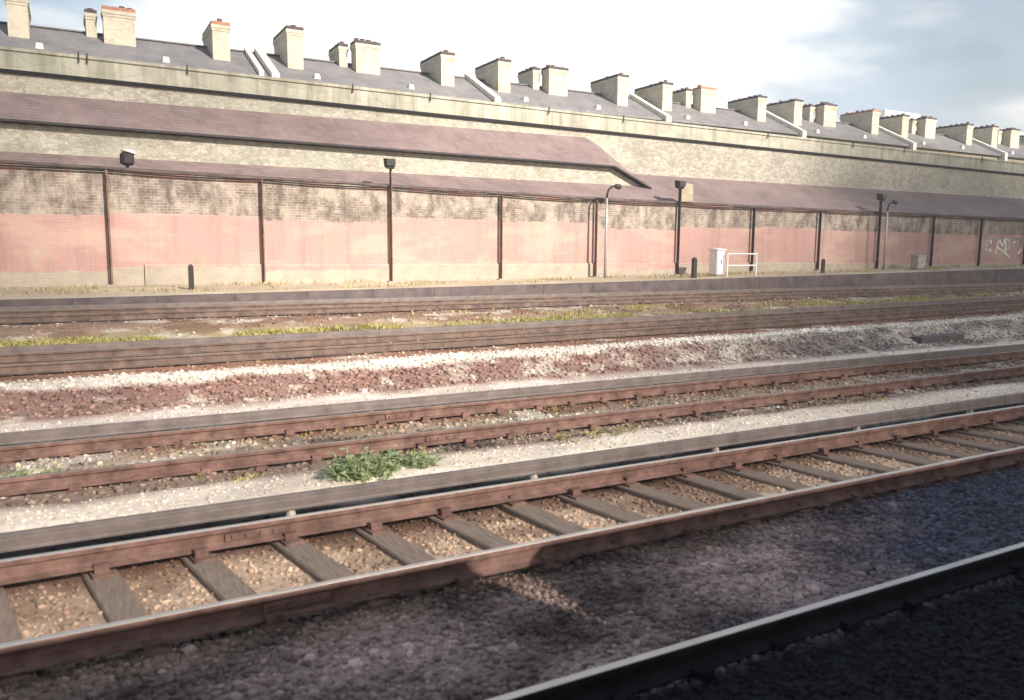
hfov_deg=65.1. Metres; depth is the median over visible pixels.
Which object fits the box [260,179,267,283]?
wall post
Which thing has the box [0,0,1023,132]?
sky
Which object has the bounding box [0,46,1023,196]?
retaining wall
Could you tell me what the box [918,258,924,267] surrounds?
door
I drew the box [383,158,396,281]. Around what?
lamp post
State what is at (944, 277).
kerb wall
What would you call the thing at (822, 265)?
marker post
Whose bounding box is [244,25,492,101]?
terraced house
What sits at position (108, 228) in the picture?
wall post
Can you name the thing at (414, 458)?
weed clump
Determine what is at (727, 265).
handrail
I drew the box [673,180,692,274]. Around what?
lamp post
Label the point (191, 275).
marker post
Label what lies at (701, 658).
railway track
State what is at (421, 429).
weeds
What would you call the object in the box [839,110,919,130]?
tower block
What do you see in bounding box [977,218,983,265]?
wall post
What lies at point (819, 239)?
wall post
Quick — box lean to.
[0,151,1023,217]
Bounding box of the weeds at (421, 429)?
[1,362,1023,475]
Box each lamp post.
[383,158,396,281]
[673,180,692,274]
[873,194,886,268]
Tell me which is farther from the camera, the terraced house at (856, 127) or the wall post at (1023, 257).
the terraced house at (856, 127)
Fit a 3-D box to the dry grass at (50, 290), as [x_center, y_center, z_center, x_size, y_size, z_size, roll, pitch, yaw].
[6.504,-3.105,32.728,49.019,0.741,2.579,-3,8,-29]
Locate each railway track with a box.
[0,283,1023,326]
[0,295,1023,374]
[0,344,1023,506]
[0,392,1023,690]
[487,542,1023,699]
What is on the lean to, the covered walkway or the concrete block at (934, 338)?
the covered walkway
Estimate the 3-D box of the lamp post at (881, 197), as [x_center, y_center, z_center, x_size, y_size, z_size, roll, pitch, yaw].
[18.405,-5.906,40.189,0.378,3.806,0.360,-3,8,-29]
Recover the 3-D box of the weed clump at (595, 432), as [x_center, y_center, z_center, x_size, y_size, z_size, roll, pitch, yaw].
[1.074,1.131,10.825,1.414,0.195,0.612,-3,8,-29]
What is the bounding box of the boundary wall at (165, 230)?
[0,160,1023,286]
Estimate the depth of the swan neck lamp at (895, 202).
39.55 m
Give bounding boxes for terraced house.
[0,0,270,76]
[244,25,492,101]
[464,57,663,120]
[624,80,798,136]
[760,99,909,148]
[875,113,1001,159]
[970,124,1023,162]
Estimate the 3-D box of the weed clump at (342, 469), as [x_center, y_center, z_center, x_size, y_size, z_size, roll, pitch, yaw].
[-1.649,1.211,8.736,0.927,0.411,0.862,-3,8,-29]
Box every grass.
[0,264,1022,295]
[0,292,1017,346]
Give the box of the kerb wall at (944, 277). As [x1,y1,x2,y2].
[0,268,1023,306]
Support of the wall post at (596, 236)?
on the ground at (212, 327)
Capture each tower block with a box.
[716,103,727,108]
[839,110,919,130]
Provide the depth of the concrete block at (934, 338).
21.05 m
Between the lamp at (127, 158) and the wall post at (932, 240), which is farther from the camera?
the wall post at (932, 240)
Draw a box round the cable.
[0,165,1023,220]
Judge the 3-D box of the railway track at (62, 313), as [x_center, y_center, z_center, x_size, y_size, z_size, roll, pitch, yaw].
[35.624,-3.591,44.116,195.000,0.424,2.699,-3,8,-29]
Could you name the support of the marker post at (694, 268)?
on the ground at (212, 327)
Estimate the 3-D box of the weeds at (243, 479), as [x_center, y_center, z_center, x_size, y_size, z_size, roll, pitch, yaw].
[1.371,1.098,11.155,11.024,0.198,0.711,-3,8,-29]
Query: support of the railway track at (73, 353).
on the ground at (212, 327)
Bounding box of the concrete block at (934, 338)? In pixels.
[911,333,963,343]
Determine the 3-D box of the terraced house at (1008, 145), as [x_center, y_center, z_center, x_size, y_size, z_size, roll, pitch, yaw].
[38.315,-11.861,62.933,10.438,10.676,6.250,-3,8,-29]
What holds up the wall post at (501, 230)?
on the ground at (212, 327)
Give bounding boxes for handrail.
[726,253,757,275]
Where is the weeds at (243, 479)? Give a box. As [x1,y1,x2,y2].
[184,397,884,481]
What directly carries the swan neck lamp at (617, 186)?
on the ground at (212, 327)
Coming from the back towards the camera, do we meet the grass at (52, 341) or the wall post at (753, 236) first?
the wall post at (753, 236)
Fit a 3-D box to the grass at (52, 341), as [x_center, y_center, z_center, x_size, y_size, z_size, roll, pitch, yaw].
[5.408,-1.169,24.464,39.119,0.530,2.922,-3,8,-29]
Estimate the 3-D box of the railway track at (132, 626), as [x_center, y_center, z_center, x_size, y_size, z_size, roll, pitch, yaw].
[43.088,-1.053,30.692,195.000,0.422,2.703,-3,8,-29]
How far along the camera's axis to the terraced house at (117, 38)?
31.89 m
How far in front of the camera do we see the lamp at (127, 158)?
23.94 m
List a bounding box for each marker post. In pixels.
[188,264,193,289]
[691,257,696,277]
[821,259,824,272]
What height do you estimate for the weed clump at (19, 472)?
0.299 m
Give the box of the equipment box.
[910,255,926,269]
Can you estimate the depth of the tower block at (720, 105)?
192.41 m
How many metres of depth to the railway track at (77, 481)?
11.36 m
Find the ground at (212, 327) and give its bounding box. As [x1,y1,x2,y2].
[0,265,1023,699]
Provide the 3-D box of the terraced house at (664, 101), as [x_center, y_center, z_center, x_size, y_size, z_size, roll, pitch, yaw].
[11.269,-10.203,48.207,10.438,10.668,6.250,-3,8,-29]
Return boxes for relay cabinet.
[708,248,726,275]
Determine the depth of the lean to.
36.68 m
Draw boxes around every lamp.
[119,149,136,167]
[603,184,621,277]
[882,200,897,269]
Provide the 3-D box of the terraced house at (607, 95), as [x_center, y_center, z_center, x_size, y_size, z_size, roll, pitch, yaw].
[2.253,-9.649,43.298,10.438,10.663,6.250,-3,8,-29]
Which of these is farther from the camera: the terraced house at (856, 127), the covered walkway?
the terraced house at (856, 127)
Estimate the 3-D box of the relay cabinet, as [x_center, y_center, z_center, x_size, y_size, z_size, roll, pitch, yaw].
[8.520,-3.627,33.356,0.500,1.210,0.550,-3,8,-29]
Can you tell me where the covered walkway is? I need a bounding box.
[0,92,651,188]
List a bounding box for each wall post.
[104,170,116,285]
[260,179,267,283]
[498,194,505,279]
[591,200,599,276]
[750,208,755,272]
[814,211,821,270]
[927,216,935,267]
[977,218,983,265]
[1020,245,1023,264]
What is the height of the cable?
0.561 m
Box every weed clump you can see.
[0,461,67,477]
[319,446,401,483]
[356,444,446,475]
[555,422,644,442]
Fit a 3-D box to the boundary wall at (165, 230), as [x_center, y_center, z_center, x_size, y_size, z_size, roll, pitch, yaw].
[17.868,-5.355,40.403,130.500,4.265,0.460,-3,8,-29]
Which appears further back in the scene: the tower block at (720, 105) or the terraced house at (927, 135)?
the tower block at (720, 105)
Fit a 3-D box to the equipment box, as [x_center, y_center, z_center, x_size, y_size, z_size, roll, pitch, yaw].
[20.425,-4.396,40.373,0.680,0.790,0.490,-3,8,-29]

